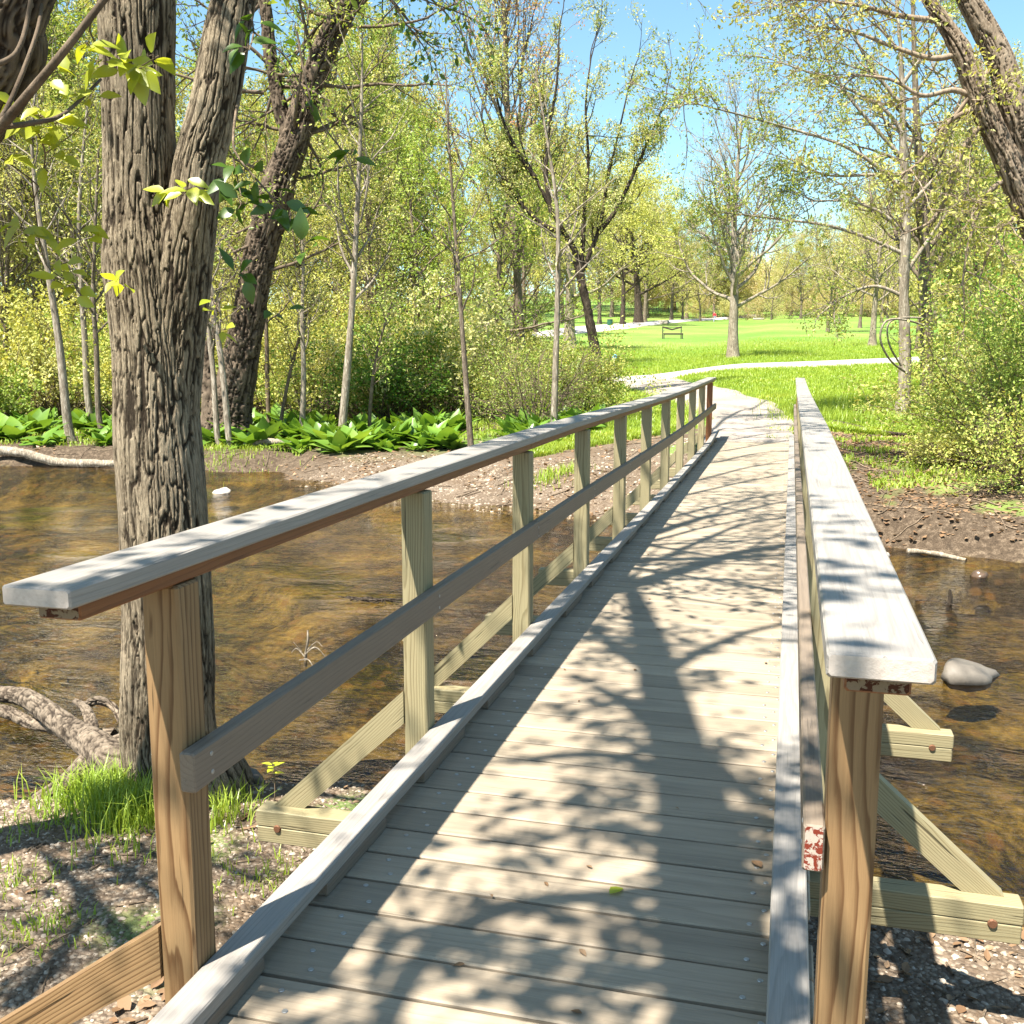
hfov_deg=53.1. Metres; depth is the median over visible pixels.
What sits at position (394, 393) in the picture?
shrub
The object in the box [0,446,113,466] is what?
fallen log
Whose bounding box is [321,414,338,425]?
skunk cabbage
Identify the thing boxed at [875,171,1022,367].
tree
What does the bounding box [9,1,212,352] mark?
tree
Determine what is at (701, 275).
tree
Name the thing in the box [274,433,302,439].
skunk cabbage
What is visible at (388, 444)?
skunk cabbage
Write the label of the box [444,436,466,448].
skunk cabbage
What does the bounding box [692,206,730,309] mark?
tree
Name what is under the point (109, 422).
skunk cabbage
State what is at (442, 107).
tree
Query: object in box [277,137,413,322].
tree
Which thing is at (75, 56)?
tree
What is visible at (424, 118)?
tree
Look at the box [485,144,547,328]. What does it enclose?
tree
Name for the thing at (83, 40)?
tree
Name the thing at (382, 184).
tree
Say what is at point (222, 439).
skunk cabbage
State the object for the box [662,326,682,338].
park bench
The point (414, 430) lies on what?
skunk cabbage
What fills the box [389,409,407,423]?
skunk cabbage
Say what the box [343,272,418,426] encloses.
sapling
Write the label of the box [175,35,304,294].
tree
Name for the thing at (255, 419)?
skunk cabbage
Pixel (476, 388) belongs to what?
shrub
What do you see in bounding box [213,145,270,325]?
tree
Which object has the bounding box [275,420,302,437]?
skunk cabbage
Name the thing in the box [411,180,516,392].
tree
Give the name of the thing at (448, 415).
skunk cabbage
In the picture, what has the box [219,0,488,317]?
tree
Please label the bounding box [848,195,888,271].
tree
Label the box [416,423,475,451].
skunk cabbage
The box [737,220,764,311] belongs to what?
tree
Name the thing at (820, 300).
tree
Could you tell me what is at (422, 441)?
skunk cabbage
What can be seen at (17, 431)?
skunk cabbage
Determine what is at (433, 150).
tree
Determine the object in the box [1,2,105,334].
tree
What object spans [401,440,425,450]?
skunk cabbage
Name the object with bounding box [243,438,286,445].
fallen log
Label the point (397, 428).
skunk cabbage
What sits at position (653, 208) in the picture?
tree
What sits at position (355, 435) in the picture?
skunk cabbage
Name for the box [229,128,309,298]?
tree
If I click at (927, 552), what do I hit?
fallen log
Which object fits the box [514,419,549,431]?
skunk cabbage
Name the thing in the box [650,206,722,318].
tree
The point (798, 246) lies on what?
tree
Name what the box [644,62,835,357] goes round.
tree
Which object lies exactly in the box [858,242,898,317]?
tree
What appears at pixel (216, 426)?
sapling
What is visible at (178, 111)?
tree
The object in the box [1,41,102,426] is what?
sapling
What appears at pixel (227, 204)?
tree
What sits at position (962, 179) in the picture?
tree
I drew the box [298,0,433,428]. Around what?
sapling
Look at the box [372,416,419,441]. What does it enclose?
skunk cabbage
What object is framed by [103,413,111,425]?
skunk cabbage
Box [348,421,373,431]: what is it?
skunk cabbage
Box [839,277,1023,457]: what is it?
shrub
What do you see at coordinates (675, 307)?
tree
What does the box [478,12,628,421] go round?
sapling
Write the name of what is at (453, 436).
skunk cabbage
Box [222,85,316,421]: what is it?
sapling
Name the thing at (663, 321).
stone block
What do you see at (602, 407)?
skunk cabbage
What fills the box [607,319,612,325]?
litter bin
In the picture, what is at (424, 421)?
skunk cabbage
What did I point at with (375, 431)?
skunk cabbage
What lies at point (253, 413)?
skunk cabbage
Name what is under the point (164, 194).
tree
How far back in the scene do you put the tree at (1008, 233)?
25.86 m
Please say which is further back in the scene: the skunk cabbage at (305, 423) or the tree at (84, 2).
the tree at (84, 2)
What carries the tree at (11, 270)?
on the ground at (998, 856)
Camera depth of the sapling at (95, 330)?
25.41 m
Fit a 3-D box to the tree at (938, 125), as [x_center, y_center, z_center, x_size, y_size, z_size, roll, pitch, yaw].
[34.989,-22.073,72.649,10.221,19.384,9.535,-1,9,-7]
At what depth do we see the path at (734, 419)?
22.78 m
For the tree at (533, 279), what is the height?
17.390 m
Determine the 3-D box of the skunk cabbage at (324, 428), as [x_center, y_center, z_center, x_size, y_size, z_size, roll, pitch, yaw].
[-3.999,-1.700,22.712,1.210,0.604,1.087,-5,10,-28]
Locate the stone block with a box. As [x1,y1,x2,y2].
[659,320,668,323]
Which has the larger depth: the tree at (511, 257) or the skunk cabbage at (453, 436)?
the tree at (511, 257)
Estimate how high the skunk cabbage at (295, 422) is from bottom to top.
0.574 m
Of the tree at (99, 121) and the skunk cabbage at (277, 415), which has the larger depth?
the tree at (99, 121)
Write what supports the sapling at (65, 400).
on the ground at (998, 856)
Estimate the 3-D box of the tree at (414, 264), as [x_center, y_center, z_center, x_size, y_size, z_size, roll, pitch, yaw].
[-2.883,-7.308,30.975,6.530,8.757,5.702,4,10,23]
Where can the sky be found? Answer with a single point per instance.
(674, 16)
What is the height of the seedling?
0.261 m
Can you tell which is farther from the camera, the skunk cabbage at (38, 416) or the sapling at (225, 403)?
the skunk cabbage at (38, 416)
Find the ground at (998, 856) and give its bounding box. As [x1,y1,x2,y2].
[0,294,1023,1023]
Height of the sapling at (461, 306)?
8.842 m
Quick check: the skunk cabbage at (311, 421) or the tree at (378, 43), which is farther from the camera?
the tree at (378, 43)
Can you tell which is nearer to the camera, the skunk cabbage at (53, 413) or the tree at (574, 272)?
the skunk cabbage at (53, 413)
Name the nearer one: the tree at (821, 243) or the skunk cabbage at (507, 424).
the skunk cabbage at (507, 424)
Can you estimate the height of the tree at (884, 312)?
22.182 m
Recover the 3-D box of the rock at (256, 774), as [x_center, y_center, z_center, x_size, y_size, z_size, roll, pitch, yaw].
[-1.475,1.448,5.499,0.305,0.147,0.194,-4,-1,40]
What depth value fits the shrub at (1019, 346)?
14.59 m
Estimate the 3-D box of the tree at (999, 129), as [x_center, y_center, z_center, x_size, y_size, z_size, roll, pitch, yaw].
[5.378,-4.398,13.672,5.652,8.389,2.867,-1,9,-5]
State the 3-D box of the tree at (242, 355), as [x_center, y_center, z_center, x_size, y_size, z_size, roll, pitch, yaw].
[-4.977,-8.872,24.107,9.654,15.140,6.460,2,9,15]
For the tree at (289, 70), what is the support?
on the ground at (998, 856)
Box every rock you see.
[212,487,230,495]
[250,767,265,783]
[941,658,999,692]
[970,569,987,582]
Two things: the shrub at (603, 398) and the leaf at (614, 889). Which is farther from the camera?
the shrub at (603, 398)
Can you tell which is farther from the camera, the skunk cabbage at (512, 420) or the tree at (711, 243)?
the tree at (711, 243)
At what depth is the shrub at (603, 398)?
24.76 m
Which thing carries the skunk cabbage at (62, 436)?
on the ground at (998, 856)
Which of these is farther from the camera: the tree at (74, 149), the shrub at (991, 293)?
the tree at (74, 149)
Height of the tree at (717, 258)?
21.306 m
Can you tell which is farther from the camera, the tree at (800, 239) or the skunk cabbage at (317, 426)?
the tree at (800, 239)
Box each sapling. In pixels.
[0,24,97,442]
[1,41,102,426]
[28,122,107,428]
[176,115,260,446]
[206,185,248,444]
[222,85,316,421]
[247,170,338,425]
[272,269,337,430]
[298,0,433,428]
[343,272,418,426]
[381,0,532,445]
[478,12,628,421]
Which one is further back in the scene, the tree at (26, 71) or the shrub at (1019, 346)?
the shrub at (1019, 346)
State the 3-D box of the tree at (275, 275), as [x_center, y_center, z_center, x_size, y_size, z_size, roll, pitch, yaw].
[-6.482,-6.700,31.087,4.215,7.712,5.272,-7,11,-36]
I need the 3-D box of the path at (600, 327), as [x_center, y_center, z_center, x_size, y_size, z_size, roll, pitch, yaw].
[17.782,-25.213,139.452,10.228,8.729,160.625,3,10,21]
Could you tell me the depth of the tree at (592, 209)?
30.21 m
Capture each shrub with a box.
[262,313,479,418]
[397,320,572,423]
[449,314,637,426]
[513,312,673,415]
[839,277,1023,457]
[869,335,1011,439]
[888,413,1015,470]
[910,213,1023,356]
[916,370,1023,496]
[928,289,1023,439]
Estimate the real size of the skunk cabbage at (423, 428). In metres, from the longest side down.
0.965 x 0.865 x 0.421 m
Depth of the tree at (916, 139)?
26.79 m
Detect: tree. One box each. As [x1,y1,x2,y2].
[0,0,105,329]
[0,0,175,307]
[0,0,709,804]
[0,19,101,315]
[0,70,99,324]
[0,82,78,330]
[0,84,71,415]
[0,89,107,323]
[0,112,95,312]
[0,138,36,339]
[0,147,73,359]
[0,192,101,281]
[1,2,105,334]
[1,58,221,332]
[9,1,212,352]
[16,37,245,334]
[22,11,97,255]
[24,99,105,311]
[50,0,98,282]
[53,0,103,321]
[62,147,105,331]
[69,0,495,440]
[81,69,220,280]
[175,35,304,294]
[175,50,239,301]
[182,84,278,317]
[209,149,250,329]
[212,77,293,328]
[212,177,280,330]
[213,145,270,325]
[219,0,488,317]
[225,84,275,279]
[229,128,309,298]
[235,63,322,324]
[240,162,368,411]
[246,6,450,316]
[248,37,353,298]
[262,122,331,286]
[267,0,398,319]
[268,161,343,397]
[277,73,434,316]
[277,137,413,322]
[288,61,487,304]
[300,0,475,298]
[314,84,417,410]
[318,117,543,414]
[319,87,524,327]
[324,9,451,292]
[339,2,477,321]
[362,71,489,297]
[373,17,434,262]
[393,76,465,303]
[394,0,599,366]
[396,110,623,346]
[406,145,508,299]
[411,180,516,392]
[440,0,688,360]
[444,155,583,333]
[465,112,554,330]
[480,199,564,320]
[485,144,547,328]
[492,174,553,286]
[493,80,648,349]
[499,142,594,331]
[526,191,593,296]
[541,153,591,322]
[550,167,592,308]
[552,164,660,323]
[560,167,643,316]
[576,146,685,323]
[576,194,641,310]
[577,157,707,322]
[605,0,1004,415]
[612,174,679,311]
[612,177,701,321]
[616,200,673,317]
[640,192,723,319]
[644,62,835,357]
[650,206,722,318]
[661,226,704,318]
[665,215,699,309]
[669,208,748,317]
[673,239,725,321]
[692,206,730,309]
[703,232,763,305]
[710,0,1023,377]
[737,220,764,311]
[758,238,824,318]
[759,267,791,319]
[765,230,805,304]
[770,227,816,314]
[773,214,839,299]
[800,0,1003,395]
[800,144,931,345]
[800,192,877,331]
[802,212,878,316]
[805,228,845,280]
[813,253,860,317]
[834,163,892,327]
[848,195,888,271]
[853,203,897,314]
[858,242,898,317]
[862,198,913,322]
[870,134,949,336]
[874,149,984,351]
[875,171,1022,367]
[893,168,962,325]
[896,145,1021,366]
[897,38,1023,287]
[911,65,1023,329]
[911,90,1019,345]
[932,49,1023,305]
[934,107,1019,289]
[969,226,1023,319]
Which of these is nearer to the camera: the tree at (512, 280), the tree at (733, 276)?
the tree at (733, 276)
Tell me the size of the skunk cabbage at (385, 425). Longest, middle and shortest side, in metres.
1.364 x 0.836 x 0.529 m
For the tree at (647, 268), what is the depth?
167.97 m
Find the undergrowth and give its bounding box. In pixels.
[0,226,1023,424]
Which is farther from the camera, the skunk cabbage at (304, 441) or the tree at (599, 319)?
the tree at (599, 319)
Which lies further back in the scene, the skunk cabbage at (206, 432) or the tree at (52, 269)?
the tree at (52, 269)
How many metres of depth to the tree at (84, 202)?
32.28 m
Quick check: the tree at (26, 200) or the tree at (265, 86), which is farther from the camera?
the tree at (265, 86)
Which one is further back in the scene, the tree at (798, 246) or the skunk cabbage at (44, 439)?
the tree at (798, 246)
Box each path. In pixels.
[531,314,760,336]
[619,357,945,380]
[623,377,793,443]
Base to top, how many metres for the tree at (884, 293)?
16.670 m
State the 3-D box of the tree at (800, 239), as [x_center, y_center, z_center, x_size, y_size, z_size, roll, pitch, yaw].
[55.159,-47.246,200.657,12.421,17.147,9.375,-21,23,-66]
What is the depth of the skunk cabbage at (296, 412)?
27.73 m
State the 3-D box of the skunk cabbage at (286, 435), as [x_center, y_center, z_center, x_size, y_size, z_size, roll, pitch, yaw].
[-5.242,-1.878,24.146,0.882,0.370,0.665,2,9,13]
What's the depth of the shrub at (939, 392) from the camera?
19.15 m
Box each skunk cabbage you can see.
[0,412,34,426]
[0,416,42,440]
[8,407,40,422]
[19,408,62,433]
[19,423,65,445]
[21,430,64,442]
[34,433,65,441]
[41,407,61,420]
[55,411,90,429]
[73,408,103,417]
[75,428,102,437]
[78,408,111,428]
[84,432,111,444]
[86,428,101,432]
[91,418,111,427]
[91,425,111,440]
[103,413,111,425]
[201,423,224,444]
[204,430,239,443]
[208,421,249,436]
[222,423,264,449]
[226,416,290,445]
[252,407,254,422]
[253,407,265,424]
[255,412,284,422]
[260,402,289,420]
[266,411,297,421]
[267,437,315,448]
[268,411,299,424]
[269,420,280,430]
[270,416,309,437]
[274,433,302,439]
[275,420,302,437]
[276,438,309,452]
[280,431,302,438]
[286,417,321,432]
[292,409,329,419]
[294,421,332,439]
[298,422,346,443]
[303,423,358,439]
[309,411,338,426]
[310,426,371,452]
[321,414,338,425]
[323,425,376,449]
[326,422,340,429]
[336,416,373,426]
[347,412,380,430]
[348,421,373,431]
[353,417,379,431]
[357,423,388,447]
[362,418,397,433]
[364,414,391,423]
[364,438,396,451]
[364,439,400,450]
[370,419,411,446]
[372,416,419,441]
[374,413,411,423]
[380,429,409,445]
[387,421,400,433]
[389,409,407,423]
[390,418,422,427]
[396,432,421,438]
[400,407,447,422]
[400,425,422,445]
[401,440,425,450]
[404,431,435,448]
[413,414,445,427]
[413,423,428,433]
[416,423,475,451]
[416,432,459,448]
[418,419,447,434]
[419,408,449,423]
[422,405,454,418]
[426,431,464,448]
[429,409,478,431]
[442,414,477,428]
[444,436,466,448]
[484,411,520,431]
[486,418,513,437]
[501,416,544,435]
[502,429,514,434]
[504,407,549,420]
[509,417,519,428]
[510,412,540,427]
[513,418,548,430]
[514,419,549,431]
[522,418,538,428]
[547,405,589,415]
[559,405,606,428]
[561,404,613,415]
[565,404,604,412]
[566,408,582,415]
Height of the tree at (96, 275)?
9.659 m
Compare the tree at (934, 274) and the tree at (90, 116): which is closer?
the tree at (90, 116)
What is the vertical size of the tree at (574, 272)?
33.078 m
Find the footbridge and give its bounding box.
[0,377,1023,1023]
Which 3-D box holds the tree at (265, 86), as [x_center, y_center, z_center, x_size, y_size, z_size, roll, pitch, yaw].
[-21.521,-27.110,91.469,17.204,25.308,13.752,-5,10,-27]
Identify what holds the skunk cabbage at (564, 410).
on the ground at (998, 856)
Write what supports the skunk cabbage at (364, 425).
on the ground at (998, 856)
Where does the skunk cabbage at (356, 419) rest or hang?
on the ground at (998, 856)
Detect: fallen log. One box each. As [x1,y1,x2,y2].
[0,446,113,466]
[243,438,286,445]
[829,419,906,436]
[907,548,966,561]
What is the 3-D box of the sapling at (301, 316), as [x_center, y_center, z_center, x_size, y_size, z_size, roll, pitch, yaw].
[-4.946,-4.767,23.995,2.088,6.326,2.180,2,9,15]
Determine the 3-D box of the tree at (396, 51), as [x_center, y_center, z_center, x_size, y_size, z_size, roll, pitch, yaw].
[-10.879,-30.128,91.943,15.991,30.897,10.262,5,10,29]
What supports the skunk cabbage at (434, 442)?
on the ground at (998, 856)
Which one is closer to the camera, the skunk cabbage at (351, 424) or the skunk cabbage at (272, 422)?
the skunk cabbage at (351, 424)
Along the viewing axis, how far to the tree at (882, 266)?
77.76 m
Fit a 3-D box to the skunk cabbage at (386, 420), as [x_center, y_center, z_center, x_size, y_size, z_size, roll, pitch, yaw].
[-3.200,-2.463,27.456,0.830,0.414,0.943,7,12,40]
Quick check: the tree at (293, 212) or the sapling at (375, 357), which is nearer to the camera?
the sapling at (375, 357)
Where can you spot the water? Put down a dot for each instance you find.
(462, 541)
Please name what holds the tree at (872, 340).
on the ground at (998, 856)
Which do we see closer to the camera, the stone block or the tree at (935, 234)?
the tree at (935, 234)
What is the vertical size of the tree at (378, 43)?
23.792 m
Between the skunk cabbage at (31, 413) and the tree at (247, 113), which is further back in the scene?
the tree at (247, 113)
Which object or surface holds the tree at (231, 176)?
on the ground at (998, 856)
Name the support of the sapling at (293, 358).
on the ground at (998, 856)
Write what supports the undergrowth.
on the ground at (998, 856)
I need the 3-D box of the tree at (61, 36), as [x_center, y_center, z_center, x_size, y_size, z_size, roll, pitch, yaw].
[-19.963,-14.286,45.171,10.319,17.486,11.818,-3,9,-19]
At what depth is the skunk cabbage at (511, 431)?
21.86 m
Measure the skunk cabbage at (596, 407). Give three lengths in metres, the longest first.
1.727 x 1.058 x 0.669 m
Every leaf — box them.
[609,886,622,892]
[751,860,762,866]
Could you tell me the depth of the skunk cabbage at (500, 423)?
23.16 m
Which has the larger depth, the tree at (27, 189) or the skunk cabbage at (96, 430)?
the tree at (27, 189)
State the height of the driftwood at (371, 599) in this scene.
0.042 m
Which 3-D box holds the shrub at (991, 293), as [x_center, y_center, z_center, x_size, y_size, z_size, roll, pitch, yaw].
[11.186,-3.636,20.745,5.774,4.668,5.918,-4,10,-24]
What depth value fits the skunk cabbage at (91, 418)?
26.77 m
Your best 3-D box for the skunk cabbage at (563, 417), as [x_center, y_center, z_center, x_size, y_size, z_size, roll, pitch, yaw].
[1.509,-1.994,22.142,1.049,0.635,1.246,1,9,4]
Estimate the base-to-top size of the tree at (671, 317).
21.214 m
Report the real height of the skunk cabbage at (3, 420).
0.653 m
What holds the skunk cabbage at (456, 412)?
on the ground at (998, 856)
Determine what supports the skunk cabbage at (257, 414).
on the ground at (998, 856)
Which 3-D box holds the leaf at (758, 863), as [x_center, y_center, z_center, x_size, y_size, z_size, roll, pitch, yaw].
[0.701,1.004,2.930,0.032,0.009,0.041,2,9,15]
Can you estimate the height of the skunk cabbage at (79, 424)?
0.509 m
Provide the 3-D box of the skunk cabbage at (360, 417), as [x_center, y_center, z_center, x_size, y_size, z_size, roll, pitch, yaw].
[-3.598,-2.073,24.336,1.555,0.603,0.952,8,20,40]
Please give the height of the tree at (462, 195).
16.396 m
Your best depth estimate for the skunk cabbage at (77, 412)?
27.33 m
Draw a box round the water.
[0,465,1023,892]
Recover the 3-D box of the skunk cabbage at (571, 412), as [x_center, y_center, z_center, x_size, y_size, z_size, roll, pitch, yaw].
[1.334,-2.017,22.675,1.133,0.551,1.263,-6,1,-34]
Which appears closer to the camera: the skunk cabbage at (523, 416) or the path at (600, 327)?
the skunk cabbage at (523, 416)
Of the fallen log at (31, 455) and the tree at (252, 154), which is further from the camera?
the tree at (252, 154)
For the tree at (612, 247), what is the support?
on the ground at (998, 856)
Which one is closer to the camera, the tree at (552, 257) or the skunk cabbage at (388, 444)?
the skunk cabbage at (388, 444)
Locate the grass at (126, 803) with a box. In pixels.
[0,335,1023,965]
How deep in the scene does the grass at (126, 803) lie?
21.20 m
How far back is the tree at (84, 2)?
85.07 m
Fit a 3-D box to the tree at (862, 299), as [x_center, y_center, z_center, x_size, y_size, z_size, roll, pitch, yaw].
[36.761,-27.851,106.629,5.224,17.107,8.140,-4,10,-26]
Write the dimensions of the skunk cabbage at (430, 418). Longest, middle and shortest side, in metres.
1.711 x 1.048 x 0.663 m
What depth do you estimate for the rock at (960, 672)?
7.65 m
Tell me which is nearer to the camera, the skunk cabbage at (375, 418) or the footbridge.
the footbridge
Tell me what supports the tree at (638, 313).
on the ground at (998, 856)
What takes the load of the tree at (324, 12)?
on the ground at (998, 856)
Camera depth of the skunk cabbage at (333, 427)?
23.30 m
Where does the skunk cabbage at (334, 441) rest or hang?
on the ground at (998, 856)
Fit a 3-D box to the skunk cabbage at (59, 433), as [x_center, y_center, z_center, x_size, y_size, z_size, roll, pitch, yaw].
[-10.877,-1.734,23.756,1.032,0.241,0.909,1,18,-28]
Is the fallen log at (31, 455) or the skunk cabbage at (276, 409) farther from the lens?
the skunk cabbage at (276, 409)
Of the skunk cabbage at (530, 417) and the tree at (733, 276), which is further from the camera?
the tree at (733, 276)
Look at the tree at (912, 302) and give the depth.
53.77 m
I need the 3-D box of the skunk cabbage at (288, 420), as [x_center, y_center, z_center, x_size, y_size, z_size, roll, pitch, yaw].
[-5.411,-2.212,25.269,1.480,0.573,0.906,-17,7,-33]
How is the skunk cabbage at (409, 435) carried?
on the ground at (998, 856)
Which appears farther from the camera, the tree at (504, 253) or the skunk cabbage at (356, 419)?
the tree at (504, 253)
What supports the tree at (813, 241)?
on the ground at (998, 856)
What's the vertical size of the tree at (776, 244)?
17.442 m
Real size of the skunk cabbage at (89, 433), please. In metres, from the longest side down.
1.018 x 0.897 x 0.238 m
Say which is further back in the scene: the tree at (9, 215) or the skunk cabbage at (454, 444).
the tree at (9, 215)
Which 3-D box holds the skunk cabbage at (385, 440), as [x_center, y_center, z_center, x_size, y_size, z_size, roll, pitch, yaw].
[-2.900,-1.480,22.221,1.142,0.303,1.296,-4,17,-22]
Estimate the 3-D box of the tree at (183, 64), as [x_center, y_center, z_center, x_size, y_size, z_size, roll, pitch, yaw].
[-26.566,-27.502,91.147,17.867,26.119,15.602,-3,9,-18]
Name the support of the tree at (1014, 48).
on the ground at (998, 856)
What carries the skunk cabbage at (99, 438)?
on the ground at (998, 856)
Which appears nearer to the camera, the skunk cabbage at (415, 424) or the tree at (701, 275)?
the skunk cabbage at (415, 424)
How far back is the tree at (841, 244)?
92.14 m
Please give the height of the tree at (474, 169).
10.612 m
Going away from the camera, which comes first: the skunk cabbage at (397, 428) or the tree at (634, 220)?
the skunk cabbage at (397, 428)
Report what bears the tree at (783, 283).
on the ground at (998, 856)
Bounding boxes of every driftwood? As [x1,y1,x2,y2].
[291,630,324,666]
[338,596,402,603]
[915,590,959,610]
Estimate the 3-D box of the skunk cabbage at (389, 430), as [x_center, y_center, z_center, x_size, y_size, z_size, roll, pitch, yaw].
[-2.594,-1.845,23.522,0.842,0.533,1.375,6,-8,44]
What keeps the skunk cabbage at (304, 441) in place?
on the ground at (998, 856)
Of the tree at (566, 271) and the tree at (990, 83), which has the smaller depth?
the tree at (990, 83)
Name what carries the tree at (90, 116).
on the ground at (998, 856)
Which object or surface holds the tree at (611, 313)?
on the ground at (998, 856)
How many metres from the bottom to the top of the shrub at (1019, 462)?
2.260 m
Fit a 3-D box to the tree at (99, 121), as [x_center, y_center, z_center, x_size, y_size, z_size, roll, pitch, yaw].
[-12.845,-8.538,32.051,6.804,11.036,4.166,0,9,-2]
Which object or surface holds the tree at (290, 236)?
on the ground at (998, 856)
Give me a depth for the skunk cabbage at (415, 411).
24.75 m
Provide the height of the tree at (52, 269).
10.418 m
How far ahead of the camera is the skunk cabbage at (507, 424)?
22.44 m
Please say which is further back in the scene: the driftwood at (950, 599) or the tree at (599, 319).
the tree at (599, 319)
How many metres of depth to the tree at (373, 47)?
47.41 m
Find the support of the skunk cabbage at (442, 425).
on the ground at (998, 856)
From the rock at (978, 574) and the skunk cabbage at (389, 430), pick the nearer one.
the rock at (978, 574)
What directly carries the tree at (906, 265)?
on the ground at (998, 856)
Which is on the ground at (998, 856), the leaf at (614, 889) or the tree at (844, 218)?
the tree at (844, 218)
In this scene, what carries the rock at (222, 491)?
in the water
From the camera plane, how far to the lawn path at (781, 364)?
41.90 m
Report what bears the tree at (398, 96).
on the ground at (998, 856)
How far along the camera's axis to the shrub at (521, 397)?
23.51 m
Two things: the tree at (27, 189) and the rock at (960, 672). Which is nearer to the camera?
the rock at (960, 672)
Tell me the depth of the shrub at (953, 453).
15.29 m
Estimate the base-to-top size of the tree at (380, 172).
11.736 m
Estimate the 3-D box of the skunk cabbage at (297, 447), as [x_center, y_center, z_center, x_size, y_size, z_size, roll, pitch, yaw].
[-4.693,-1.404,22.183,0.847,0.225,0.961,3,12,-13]
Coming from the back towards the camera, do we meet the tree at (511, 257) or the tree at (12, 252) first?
the tree at (511, 257)
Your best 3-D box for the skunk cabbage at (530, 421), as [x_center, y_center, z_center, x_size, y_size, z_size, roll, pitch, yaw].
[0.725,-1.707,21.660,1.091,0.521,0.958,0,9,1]
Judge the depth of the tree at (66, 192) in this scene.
54.50 m
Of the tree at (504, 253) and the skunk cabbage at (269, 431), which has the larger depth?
the tree at (504, 253)
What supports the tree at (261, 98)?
on the ground at (998, 856)
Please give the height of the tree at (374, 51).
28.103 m
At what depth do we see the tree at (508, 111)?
43.76 m
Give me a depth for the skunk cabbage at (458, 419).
24.32 m
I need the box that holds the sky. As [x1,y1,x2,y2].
[1,0,1023,305]
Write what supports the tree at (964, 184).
on the ground at (998, 856)
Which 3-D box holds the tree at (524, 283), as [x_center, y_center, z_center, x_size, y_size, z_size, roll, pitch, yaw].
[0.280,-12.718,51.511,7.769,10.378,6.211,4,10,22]
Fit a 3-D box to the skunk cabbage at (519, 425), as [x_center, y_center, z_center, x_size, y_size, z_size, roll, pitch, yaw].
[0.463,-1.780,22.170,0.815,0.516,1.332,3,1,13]
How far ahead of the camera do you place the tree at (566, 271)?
63.73 m
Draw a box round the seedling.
[263,760,283,800]
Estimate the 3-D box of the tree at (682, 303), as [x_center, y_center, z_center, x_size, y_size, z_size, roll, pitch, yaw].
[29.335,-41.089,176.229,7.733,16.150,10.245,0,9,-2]
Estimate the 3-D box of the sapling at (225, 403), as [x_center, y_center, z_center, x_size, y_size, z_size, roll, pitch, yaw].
[-6.920,-4.880,22.588,2.421,7.211,2.324,2,9,15]
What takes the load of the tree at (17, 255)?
on the ground at (998, 856)
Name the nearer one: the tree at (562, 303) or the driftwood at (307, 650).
the driftwood at (307, 650)
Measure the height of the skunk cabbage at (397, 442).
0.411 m
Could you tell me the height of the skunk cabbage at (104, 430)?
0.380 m
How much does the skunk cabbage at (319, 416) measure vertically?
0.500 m
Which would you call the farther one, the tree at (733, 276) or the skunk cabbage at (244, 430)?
the tree at (733, 276)
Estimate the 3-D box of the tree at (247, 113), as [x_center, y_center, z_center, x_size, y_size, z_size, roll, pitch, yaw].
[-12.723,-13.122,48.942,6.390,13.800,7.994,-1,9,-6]
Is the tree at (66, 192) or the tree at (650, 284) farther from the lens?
the tree at (650, 284)
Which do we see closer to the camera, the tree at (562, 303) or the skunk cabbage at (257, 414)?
the skunk cabbage at (257, 414)
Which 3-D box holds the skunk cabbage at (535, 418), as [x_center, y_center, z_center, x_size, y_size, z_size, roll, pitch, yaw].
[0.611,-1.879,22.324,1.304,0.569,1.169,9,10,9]
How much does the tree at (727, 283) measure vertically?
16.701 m
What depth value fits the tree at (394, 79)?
67.36 m
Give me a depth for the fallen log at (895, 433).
20.03 m
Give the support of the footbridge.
on the ground at (998, 856)

